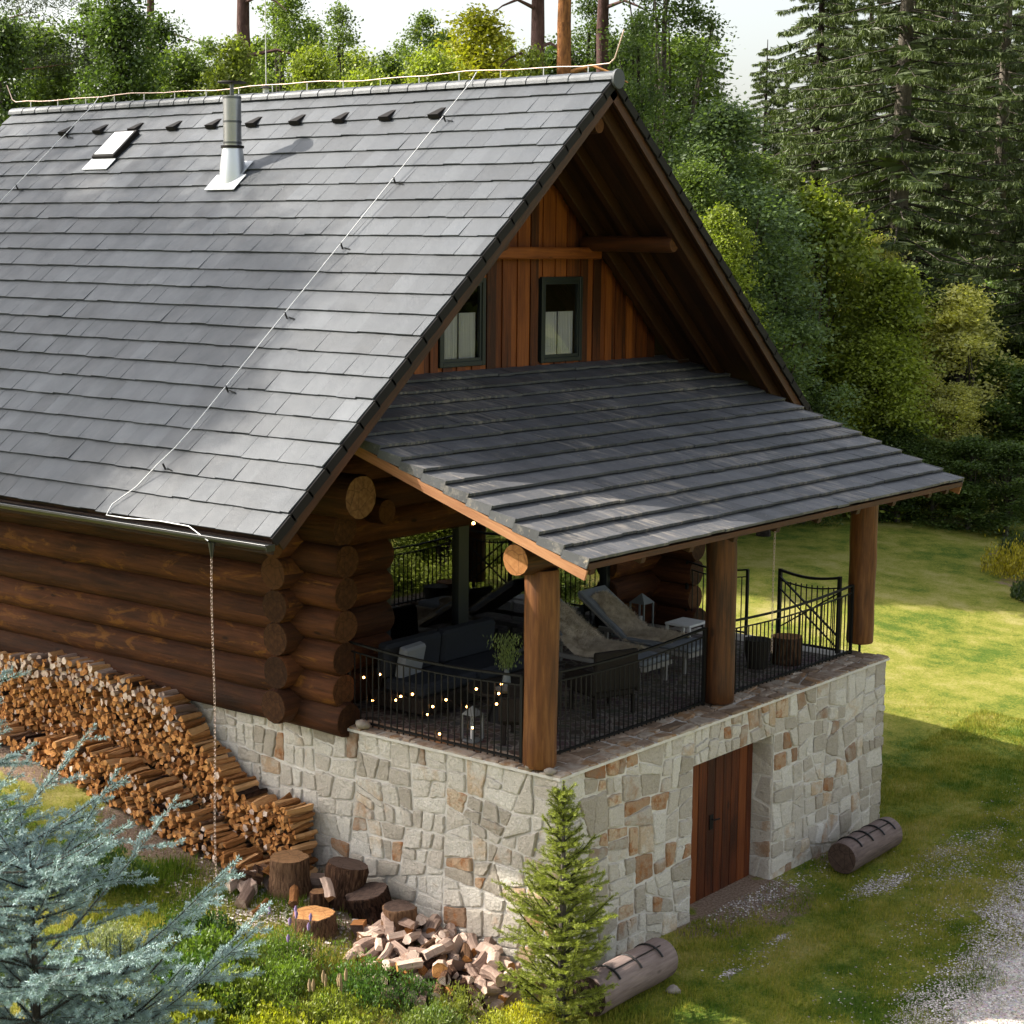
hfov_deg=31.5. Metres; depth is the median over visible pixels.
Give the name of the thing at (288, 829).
firewood
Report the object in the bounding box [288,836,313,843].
firewood
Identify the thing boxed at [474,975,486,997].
firewood
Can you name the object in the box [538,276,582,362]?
window
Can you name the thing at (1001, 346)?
shrub
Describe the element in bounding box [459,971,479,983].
firewood
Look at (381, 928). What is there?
firewood
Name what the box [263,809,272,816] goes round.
firewood
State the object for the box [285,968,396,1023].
garden plant
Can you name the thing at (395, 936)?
firewood
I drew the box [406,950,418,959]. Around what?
firewood
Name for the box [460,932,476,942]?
firewood
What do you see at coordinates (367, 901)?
tree stump
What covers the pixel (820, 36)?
spruce tree
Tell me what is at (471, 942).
firewood
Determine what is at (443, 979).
firewood
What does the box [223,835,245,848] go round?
firewood
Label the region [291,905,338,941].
tree stump
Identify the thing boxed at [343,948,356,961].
firewood
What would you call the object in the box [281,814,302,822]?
firewood
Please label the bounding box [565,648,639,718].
armchair
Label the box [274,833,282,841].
firewood
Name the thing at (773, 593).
rain chain
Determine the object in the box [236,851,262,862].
firewood
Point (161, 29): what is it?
leafy tree
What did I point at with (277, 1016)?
garden plant
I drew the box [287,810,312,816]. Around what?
firewood
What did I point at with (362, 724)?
rock
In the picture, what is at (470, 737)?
lantern
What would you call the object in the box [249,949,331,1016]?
garden plant
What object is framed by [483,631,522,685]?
potted plant
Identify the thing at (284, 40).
leafy tree
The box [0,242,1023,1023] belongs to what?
ground
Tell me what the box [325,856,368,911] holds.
tree stump
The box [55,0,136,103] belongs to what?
leafy tree
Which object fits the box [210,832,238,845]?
firewood
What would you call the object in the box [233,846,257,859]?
firewood
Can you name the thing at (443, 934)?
firewood
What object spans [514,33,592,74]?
leafy tree
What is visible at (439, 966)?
firewood
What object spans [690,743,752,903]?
cellar door
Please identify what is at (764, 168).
leafy tree
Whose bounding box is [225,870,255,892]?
firewood
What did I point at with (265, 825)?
firewood
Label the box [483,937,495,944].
firewood
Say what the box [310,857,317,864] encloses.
firewood
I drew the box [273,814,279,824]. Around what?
firewood
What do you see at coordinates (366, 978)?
garden plant
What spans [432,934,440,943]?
firewood
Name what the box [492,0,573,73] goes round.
pine tree
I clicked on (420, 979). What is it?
firewood
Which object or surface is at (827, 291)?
shrub
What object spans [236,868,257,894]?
firewood
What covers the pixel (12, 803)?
garden plant
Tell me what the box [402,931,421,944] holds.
firewood
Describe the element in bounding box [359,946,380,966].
firewood
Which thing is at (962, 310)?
shrub
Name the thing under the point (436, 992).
firewood
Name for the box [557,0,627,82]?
pine tree
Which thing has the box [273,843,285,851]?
firewood
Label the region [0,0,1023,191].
sky
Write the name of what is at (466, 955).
firewood
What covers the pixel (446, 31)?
leafy tree
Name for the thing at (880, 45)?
spruce tree
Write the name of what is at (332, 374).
log cabin
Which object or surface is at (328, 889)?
firewood
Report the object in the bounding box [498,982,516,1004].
firewood
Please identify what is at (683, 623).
side table
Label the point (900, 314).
shrub
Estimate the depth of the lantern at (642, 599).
28.21 m
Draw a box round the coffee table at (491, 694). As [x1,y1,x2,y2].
[469,678,519,723]
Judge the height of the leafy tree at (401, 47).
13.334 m
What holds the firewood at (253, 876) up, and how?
on the firewood at (240, 885)
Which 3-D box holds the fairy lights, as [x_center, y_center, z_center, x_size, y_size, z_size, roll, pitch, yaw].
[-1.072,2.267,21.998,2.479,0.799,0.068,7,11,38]
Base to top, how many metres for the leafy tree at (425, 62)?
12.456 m
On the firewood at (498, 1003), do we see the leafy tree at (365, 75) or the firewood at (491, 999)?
the firewood at (491, 999)
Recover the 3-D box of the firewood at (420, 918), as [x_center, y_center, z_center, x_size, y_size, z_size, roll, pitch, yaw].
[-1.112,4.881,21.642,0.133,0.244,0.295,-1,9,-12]
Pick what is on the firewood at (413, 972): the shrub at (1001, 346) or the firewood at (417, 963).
the firewood at (417, 963)
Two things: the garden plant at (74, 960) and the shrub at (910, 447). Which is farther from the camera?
the shrub at (910, 447)
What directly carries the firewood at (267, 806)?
on the firewood
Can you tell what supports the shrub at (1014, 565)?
on the ground at (948, 622)
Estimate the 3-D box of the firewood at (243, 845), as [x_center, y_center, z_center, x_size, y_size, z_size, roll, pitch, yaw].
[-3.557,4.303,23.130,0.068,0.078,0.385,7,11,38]
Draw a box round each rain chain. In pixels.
[208,542,217,918]
[771,531,775,652]
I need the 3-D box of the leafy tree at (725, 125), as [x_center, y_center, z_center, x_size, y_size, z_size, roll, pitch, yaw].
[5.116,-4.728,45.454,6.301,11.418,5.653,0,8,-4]
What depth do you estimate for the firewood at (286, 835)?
22.92 m
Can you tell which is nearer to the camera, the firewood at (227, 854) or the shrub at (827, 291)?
the firewood at (227, 854)
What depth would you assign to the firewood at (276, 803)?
23.00 m
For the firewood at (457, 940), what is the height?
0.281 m
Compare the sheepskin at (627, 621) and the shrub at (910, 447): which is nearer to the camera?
the sheepskin at (627, 621)
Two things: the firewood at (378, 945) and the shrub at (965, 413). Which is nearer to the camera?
the firewood at (378, 945)
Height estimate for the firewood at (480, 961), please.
0.262 m
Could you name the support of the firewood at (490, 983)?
on the firewood at (491, 999)
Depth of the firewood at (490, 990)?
20.34 m
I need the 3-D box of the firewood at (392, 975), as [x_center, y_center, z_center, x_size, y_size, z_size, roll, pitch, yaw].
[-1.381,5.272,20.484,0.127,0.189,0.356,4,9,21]
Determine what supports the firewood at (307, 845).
on the firewood at (308, 851)
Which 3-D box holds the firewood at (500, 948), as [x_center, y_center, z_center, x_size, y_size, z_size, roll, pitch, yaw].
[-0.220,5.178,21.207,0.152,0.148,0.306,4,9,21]
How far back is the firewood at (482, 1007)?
20.10 m
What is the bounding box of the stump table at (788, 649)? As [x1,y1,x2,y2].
[770,633,802,665]
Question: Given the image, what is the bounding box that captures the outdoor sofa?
[373,617,523,714]
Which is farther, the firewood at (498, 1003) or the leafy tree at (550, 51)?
the leafy tree at (550, 51)
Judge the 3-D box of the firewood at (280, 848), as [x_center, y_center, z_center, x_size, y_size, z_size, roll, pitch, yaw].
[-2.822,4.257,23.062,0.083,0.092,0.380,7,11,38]
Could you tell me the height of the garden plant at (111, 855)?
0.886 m
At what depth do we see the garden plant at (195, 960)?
19.43 m
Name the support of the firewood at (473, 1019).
on the ground at (948, 622)
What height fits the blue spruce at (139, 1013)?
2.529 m
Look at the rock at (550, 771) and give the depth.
20.57 m
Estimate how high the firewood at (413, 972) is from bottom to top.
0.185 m
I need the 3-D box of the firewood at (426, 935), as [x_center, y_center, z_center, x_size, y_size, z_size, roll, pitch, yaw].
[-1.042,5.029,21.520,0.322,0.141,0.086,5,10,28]
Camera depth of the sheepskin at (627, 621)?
26.47 m
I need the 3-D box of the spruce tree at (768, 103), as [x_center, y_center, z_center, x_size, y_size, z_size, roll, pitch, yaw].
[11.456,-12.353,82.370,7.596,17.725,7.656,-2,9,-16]
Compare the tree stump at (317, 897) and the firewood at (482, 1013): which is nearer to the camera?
the firewood at (482, 1013)
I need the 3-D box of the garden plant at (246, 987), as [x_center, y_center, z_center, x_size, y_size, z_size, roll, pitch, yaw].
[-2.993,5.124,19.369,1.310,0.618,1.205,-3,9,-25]
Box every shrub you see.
[760,172,925,417]
[787,375,846,530]
[800,269,851,414]
[812,256,996,522]
[817,324,958,521]
[817,352,878,510]
[826,228,929,428]
[828,201,879,395]
[862,353,966,518]
[864,417,960,525]
[879,438,968,528]
[904,278,1023,508]
[910,282,1003,501]
[915,380,1001,519]
[928,434,1023,531]
[934,352,1023,512]
[955,438,1023,539]
[971,307,1021,430]
[974,275,1023,388]
[976,357,1023,523]
[980,530,1023,580]
[990,296,1023,394]
[998,524,1023,554]
[1010,572,1023,601]
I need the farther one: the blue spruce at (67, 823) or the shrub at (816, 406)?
the shrub at (816, 406)
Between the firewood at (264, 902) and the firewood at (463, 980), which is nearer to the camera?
the firewood at (463, 980)
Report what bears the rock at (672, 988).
on the ground at (948, 622)
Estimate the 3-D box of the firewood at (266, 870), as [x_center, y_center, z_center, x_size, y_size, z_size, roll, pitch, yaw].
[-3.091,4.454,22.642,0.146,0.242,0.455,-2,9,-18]
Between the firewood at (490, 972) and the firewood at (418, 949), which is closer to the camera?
the firewood at (490, 972)
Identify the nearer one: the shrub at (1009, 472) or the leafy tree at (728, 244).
the leafy tree at (728, 244)
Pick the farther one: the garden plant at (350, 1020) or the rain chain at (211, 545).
the rain chain at (211, 545)
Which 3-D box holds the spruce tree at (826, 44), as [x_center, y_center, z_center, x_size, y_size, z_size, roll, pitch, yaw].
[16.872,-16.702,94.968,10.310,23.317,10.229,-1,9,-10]
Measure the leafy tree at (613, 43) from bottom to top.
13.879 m
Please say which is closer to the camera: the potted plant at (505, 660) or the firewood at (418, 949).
the firewood at (418, 949)
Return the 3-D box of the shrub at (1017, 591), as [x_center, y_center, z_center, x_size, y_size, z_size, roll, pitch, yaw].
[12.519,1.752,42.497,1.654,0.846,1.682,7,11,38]
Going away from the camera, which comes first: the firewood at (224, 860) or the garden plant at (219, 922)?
the garden plant at (219, 922)
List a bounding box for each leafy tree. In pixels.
[0,0,53,126]
[0,0,107,97]
[1,9,100,104]
[8,48,89,106]
[50,0,186,104]
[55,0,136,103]
[109,3,219,100]
[139,35,219,98]
[185,32,277,97]
[186,36,224,95]
[208,30,290,91]
[247,0,334,92]
[269,35,344,90]
[284,14,357,84]
[288,0,371,90]
[328,57,395,87]
[331,44,380,86]
[358,45,409,84]
[381,39,419,75]
[389,8,455,82]
[390,36,483,83]
[401,3,524,83]
[419,27,466,54]
[485,30,523,76]
[511,43,552,76]
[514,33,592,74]
[548,0,653,102]
[574,0,761,223]
[578,32,668,138]
[610,10,686,176]
[613,13,682,95]
[641,27,759,275]
[662,91,847,395]
[668,151,746,280]
[693,145,847,394]
[697,201,792,348]
[741,186,873,536]
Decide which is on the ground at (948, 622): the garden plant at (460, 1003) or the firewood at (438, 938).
the garden plant at (460, 1003)
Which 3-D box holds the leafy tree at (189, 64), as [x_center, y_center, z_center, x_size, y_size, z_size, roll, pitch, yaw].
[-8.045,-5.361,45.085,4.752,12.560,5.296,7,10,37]
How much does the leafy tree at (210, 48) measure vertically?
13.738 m
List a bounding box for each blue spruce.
[0,666,129,1023]
[0,767,272,1023]
[18,897,213,1023]
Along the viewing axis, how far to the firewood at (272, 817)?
22.94 m
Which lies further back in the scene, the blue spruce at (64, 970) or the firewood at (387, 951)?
the firewood at (387, 951)
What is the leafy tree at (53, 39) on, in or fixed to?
on the ground at (948, 622)
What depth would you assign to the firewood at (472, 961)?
21.06 m
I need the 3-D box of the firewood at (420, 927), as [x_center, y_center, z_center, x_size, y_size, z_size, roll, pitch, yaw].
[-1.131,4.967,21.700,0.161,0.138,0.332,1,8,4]
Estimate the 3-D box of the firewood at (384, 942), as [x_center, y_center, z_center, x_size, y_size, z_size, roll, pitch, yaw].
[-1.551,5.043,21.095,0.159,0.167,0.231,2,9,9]
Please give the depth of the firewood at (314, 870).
23.08 m
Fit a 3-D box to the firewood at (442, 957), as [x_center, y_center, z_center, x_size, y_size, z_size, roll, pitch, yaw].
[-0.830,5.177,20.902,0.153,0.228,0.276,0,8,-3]
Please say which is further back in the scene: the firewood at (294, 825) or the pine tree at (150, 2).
the pine tree at (150, 2)
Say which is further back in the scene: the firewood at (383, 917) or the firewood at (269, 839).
the firewood at (269, 839)
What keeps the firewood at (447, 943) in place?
on the firewood at (452, 955)
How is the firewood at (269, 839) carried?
on the firewood at (266, 846)
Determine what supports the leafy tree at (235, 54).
on the ground at (948, 622)
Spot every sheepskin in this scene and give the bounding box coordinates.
[559,601,645,657]
[590,590,691,643]
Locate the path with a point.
(999, 1017)
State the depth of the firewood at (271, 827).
23.13 m
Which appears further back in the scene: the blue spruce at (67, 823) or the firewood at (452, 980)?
the firewood at (452, 980)
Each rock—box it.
[355,719,369,729]
[544,768,555,775]
[666,984,680,994]
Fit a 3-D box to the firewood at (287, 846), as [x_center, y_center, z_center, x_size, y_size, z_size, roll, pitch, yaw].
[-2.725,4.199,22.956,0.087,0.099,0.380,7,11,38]
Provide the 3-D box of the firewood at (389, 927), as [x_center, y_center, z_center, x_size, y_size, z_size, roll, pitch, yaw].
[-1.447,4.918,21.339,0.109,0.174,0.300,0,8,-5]
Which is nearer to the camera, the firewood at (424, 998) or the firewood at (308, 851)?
the firewood at (424, 998)
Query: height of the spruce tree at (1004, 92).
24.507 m
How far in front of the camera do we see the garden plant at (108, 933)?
20.23 m
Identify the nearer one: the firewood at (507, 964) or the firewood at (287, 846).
the firewood at (507, 964)
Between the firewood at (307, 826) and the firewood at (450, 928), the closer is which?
the firewood at (450, 928)
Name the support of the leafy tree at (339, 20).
on the ground at (948, 622)
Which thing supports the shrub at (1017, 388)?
on the ground at (948, 622)
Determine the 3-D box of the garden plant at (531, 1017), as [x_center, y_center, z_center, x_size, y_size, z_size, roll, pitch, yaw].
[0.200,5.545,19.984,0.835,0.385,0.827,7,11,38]
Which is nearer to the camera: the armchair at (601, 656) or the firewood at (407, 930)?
the firewood at (407, 930)
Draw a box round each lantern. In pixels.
[462,706,483,742]
[629,593,653,628]
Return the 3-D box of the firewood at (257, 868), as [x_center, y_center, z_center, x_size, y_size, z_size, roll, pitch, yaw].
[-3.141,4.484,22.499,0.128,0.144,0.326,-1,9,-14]
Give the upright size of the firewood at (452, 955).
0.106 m
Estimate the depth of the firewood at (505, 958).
21.16 m
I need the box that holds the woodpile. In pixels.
[0,650,277,859]
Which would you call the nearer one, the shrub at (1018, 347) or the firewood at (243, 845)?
the firewood at (243, 845)
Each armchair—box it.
[498,666,561,744]
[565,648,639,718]
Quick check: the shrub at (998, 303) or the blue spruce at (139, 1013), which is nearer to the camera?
the blue spruce at (139, 1013)
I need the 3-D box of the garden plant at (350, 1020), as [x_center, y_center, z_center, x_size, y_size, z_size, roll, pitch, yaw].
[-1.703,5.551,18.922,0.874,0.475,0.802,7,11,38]
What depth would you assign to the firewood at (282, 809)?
22.83 m
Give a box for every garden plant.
[0,789,55,856]
[17,953,178,1023]
[39,822,158,897]
[46,915,161,960]
[127,944,256,1013]
[129,987,226,1023]
[146,903,246,957]
[153,922,267,977]
[192,957,295,1023]
[228,999,315,1023]
[246,906,350,981]
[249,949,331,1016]
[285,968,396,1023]
[317,947,419,1012]
[321,1013,363,1023]
[380,968,443,1015]
[385,998,481,1023]
[394,1004,459,1023]
[428,980,504,1023]
[464,1005,531,1023]
[491,998,562,1023]
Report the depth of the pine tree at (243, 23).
47.09 m
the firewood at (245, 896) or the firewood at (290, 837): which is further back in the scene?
the firewood at (290, 837)
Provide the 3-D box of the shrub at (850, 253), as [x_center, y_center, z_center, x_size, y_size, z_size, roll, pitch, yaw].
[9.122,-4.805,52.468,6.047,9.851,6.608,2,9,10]
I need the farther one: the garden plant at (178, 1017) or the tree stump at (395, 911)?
the tree stump at (395, 911)
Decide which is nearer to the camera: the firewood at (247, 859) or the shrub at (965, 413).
the firewood at (247, 859)
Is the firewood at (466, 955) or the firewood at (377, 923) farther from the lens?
the firewood at (377, 923)
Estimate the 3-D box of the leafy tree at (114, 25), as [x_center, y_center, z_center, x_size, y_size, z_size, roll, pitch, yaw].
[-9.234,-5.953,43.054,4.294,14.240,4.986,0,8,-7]
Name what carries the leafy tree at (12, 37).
on the ground at (948, 622)
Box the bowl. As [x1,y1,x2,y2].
[495,686,507,693]
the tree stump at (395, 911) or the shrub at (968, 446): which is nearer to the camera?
the tree stump at (395, 911)
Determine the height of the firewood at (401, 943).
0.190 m
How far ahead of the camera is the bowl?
22.57 m
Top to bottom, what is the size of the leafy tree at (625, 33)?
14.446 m
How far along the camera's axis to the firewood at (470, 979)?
20.43 m
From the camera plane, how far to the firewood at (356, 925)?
21.31 m
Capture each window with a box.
[438,278,485,367]
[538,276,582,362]
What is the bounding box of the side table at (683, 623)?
[665,617,704,636]
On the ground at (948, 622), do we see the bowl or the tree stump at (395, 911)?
the tree stump at (395, 911)
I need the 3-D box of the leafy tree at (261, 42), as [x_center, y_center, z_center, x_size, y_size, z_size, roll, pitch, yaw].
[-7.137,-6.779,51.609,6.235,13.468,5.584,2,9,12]
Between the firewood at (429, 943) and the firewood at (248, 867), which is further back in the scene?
the firewood at (248, 867)
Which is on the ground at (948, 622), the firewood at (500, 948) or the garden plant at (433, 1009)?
the garden plant at (433, 1009)
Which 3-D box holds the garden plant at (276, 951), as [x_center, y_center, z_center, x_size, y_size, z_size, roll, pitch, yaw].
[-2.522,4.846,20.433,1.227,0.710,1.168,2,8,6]
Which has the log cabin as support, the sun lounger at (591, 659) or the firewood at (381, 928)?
the sun lounger at (591, 659)
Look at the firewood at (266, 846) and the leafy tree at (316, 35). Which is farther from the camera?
the leafy tree at (316, 35)
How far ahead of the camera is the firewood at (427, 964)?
20.60 m
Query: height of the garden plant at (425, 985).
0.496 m
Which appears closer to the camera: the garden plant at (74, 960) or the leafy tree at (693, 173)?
the garden plant at (74, 960)
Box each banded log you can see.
[573,937,677,1016]
[828,817,902,873]
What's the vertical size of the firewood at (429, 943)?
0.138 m
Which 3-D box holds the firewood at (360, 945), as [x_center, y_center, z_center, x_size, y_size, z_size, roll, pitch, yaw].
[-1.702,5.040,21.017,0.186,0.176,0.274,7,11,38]
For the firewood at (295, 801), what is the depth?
22.95 m
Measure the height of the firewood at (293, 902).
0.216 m
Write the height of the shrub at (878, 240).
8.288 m
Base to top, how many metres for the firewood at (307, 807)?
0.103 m
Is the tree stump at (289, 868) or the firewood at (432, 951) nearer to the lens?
the firewood at (432, 951)
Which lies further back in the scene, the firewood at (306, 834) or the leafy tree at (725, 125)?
the leafy tree at (725, 125)
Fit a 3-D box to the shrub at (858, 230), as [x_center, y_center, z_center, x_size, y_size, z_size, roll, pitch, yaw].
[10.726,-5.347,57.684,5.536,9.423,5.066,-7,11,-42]
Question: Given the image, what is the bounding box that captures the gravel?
[164,780,1023,1023]
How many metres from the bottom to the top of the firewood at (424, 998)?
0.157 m
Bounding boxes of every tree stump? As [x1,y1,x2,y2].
[267,849,311,900]
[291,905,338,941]
[309,888,328,907]
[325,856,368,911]
[345,882,391,925]
[382,899,417,943]
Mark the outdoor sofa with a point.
(465, 644)
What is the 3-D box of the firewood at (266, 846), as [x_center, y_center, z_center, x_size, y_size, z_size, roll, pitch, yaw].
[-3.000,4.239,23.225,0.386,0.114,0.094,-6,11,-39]
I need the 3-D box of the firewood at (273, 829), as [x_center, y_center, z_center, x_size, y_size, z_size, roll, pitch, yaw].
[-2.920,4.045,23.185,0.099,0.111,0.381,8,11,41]
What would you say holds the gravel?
on the ground at (948, 622)
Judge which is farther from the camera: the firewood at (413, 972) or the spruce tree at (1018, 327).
the spruce tree at (1018, 327)
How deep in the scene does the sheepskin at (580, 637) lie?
25.52 m
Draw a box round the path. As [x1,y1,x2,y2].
[948,902,1023,1023]
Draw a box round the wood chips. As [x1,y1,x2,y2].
[134,852,353,996]
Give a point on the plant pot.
(757, 658)
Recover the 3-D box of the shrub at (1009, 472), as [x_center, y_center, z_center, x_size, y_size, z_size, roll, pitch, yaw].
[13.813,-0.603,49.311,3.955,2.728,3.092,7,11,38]
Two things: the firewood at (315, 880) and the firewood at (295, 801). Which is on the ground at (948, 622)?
the firewood at (315, 880)
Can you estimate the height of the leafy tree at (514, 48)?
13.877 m
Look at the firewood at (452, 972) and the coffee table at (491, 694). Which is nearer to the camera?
the firewood at (452, 972)
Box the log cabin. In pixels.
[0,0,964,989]
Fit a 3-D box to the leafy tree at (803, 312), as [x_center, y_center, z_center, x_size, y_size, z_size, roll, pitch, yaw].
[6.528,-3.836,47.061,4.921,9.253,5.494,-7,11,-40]
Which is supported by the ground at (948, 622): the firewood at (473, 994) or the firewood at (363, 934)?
the firewood at (363, 934)
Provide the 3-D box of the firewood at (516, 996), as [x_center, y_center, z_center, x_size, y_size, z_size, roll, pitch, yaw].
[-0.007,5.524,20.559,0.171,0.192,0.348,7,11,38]
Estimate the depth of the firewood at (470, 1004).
20.18 m
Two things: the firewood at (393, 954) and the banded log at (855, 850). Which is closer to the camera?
the firewood at (393, 954)
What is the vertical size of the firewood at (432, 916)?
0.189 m
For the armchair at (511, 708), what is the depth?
21.83 m
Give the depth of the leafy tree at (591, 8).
50.34 m
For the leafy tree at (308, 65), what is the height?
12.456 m
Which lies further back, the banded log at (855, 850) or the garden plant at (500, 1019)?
the banded log at (855, 850)
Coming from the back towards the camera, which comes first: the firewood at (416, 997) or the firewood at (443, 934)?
the firewood at (443, 934)
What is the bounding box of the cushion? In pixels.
[395,641,425,677]
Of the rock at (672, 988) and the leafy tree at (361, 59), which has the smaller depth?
the rock at (672, 988)
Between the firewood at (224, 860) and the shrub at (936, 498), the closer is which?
the firewood at (224, 860)
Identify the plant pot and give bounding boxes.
[745,636,770,669]
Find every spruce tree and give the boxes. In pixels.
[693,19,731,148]
[739,39,799,194]
[748,0,891,237]
[761,79,810,191]
[770,0,1023,474]
[779,0,874,191]
[809,0,922,262]
[851,0,974,258]
[865,0,1022,278]
[907,0,1023,316]
[915,0,1022,270]
[965,27,1023,508]
[974,8,1023,295]
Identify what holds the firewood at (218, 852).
on the firewood
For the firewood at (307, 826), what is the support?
on the firewood at (290, 837)
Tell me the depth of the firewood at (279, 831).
22.98 m
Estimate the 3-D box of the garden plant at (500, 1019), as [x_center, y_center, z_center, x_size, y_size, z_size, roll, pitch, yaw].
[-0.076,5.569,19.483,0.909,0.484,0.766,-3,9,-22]
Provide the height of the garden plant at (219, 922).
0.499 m
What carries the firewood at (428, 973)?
on the firewood
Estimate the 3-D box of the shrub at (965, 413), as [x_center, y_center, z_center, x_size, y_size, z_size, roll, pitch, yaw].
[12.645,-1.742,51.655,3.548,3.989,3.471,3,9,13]
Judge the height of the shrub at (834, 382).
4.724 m
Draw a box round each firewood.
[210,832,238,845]
[215,845,238,856]
[220,855,232,862]
[221,843,245,853]
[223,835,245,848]
[223,847,247,857]
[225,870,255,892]
[229,854,249,862]
[229,867,262,884]
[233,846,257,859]
[234,878,257,908]
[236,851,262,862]
[236,853,258,867]
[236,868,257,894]
[241,855,262,868]
[244,859,269,870]
[250,898,268,914]
[252,864,263,881]
[259,863,269,875]
[261,821,274,828]
[262,825,274,830]
[262,875,268,889]
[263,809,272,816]
[263,843,272,849]
[265,803,272,809]
[266,835,272,843]
[269,792,292,807]
[269,813,278,821]
[270,826,277,835]
[272,797,296,807]
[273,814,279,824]
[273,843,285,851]
[274,798,300,811]
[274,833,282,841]
[276,828,285,833]
[277,846,286,850]
[279,802,305,812]
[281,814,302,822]
[283,829,308,838]
[284,803,313,815]
[284,840,308,849]
[286,822,309,831]
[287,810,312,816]
[288,811,314,822]
[288,832,313,841]
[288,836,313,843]
[288,884,298,907]
[289,817,313,829]
[290,841,317,849]
[292,822,313,834]
[294,829,317,839]
[303,848,313,854]
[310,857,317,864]
[310,867,317,875]
[310,873,324,887]
[320,877,334,902]
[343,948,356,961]
[349,919,366,937]
[353,937,375,956]
[356,926,374,951]
[359,926,379,937]
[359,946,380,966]
[371,919,381,925]
[371,931,384,938]
[375,938,382,950]
[376,942,393,962]
[378,922,384,938]
[380,971,399,984]
[381,911,395,931]
[381,938,386,952]
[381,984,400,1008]
[382,957,403,969]
[385,920,393,936]
[386,930,406,941]
[389,950,397,958]
[391,940,408,954]
[395,957,422,971]
[397,939,406,955]
[398,917,414,928]
[399,952,407,959]
[399,983,417,1001]
[401,969,417,974]
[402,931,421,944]
[404,920,419,933]
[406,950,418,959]
[407,947,424,957]
[410,969,436,981]
[413,931,428,944]
[413,973,422,982]
[414,987,429,1005]
[416,913,425,924]
[416,924,423,932]
[418,958,435,975]
[419,937,435,948]
[421,932,434,938]
[421,943,445,959]
[423,914,441,931]
[426,918,440,933]
[431,926,443,938]
[431,978,443,1000]
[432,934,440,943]
[432,959,446,978]
[434,954,446,961]
[435,937,453,954]
[438,929,449,938]
[438,970,447,985]
[443,922,456,935]
[444,977,470,995]
[445,996,455,1005]
[446,959,465,970]
[447,964,458,978]
[448,950,458,960]
[450,970,460,983]
[452,933,462,953]
[459,957,476,962]
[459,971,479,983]
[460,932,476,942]
[460,942,472,961]
[460,975,474,983]
[462,951,487,971]
[463,993,473,1009]
[464,963,478,978]
[465,933,477,956]
[466,984,482,999]
[466,1012,477,1023]
[472,996,486,1009]
[472,999,487,1018]
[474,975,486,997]
[475,941,498,955]
[480,965,507,986]
[481,985,500,995]
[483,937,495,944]
[483,986,504,1005]
[487,951,500,968]
[487,979,495,985]
[487,996,503,1012]
[495,945,502,953]
[498,959,514,972]
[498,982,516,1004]
[500,956,509,960]
[503,990,524,1009]
[504,967,513,986]
[514,962,521,974]
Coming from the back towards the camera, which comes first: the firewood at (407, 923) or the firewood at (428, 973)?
the firewood at (407, 923)
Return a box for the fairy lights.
[357,674,503,734]
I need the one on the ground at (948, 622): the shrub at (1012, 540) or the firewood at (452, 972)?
the shrub at (1012, 540)
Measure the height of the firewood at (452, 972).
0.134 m
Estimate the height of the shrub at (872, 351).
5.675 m
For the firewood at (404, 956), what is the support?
on the firewood
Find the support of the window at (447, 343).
in the log cabin
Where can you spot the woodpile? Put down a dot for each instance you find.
(57, 704)
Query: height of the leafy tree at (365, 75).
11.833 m
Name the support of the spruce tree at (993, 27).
on the ground at (948, 622)
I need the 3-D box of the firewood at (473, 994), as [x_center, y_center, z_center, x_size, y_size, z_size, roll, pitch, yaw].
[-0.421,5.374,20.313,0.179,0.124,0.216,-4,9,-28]
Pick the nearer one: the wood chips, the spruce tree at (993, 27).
the wood chips
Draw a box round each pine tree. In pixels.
[147,0,198,48]
[237,0,296,81]
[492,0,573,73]
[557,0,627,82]
[596,0,681,71]
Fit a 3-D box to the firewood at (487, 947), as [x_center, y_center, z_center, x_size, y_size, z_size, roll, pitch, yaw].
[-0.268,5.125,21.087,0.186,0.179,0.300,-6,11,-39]
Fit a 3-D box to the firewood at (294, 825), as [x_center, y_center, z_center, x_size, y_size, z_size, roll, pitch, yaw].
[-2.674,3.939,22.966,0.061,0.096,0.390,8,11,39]
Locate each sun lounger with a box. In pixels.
[523,598,671,681]
[577,585,701,674]
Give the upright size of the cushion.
0.442 m
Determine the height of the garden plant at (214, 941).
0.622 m
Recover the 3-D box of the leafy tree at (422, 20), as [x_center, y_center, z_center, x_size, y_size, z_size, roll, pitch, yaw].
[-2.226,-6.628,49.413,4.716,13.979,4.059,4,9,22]
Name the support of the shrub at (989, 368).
on the ground at (948, 622)
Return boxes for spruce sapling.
[491,779,618,1023]
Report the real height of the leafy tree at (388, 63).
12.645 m
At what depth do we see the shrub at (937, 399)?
51.22 m
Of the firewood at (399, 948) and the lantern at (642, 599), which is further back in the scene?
the lantern at (642, 599)
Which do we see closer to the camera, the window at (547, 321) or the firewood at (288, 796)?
the firewood at (288, 796)
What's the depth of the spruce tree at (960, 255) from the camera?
75.77 m
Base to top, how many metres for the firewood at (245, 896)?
0.236 m
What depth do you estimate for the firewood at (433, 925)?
21.53 m
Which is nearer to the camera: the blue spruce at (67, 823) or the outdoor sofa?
the blue spruce at (67, 823)
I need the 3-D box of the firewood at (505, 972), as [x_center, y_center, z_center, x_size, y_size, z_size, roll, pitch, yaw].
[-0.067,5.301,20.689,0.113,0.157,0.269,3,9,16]
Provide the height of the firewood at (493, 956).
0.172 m
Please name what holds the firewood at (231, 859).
on the firewood
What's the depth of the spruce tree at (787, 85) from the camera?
96.61 m

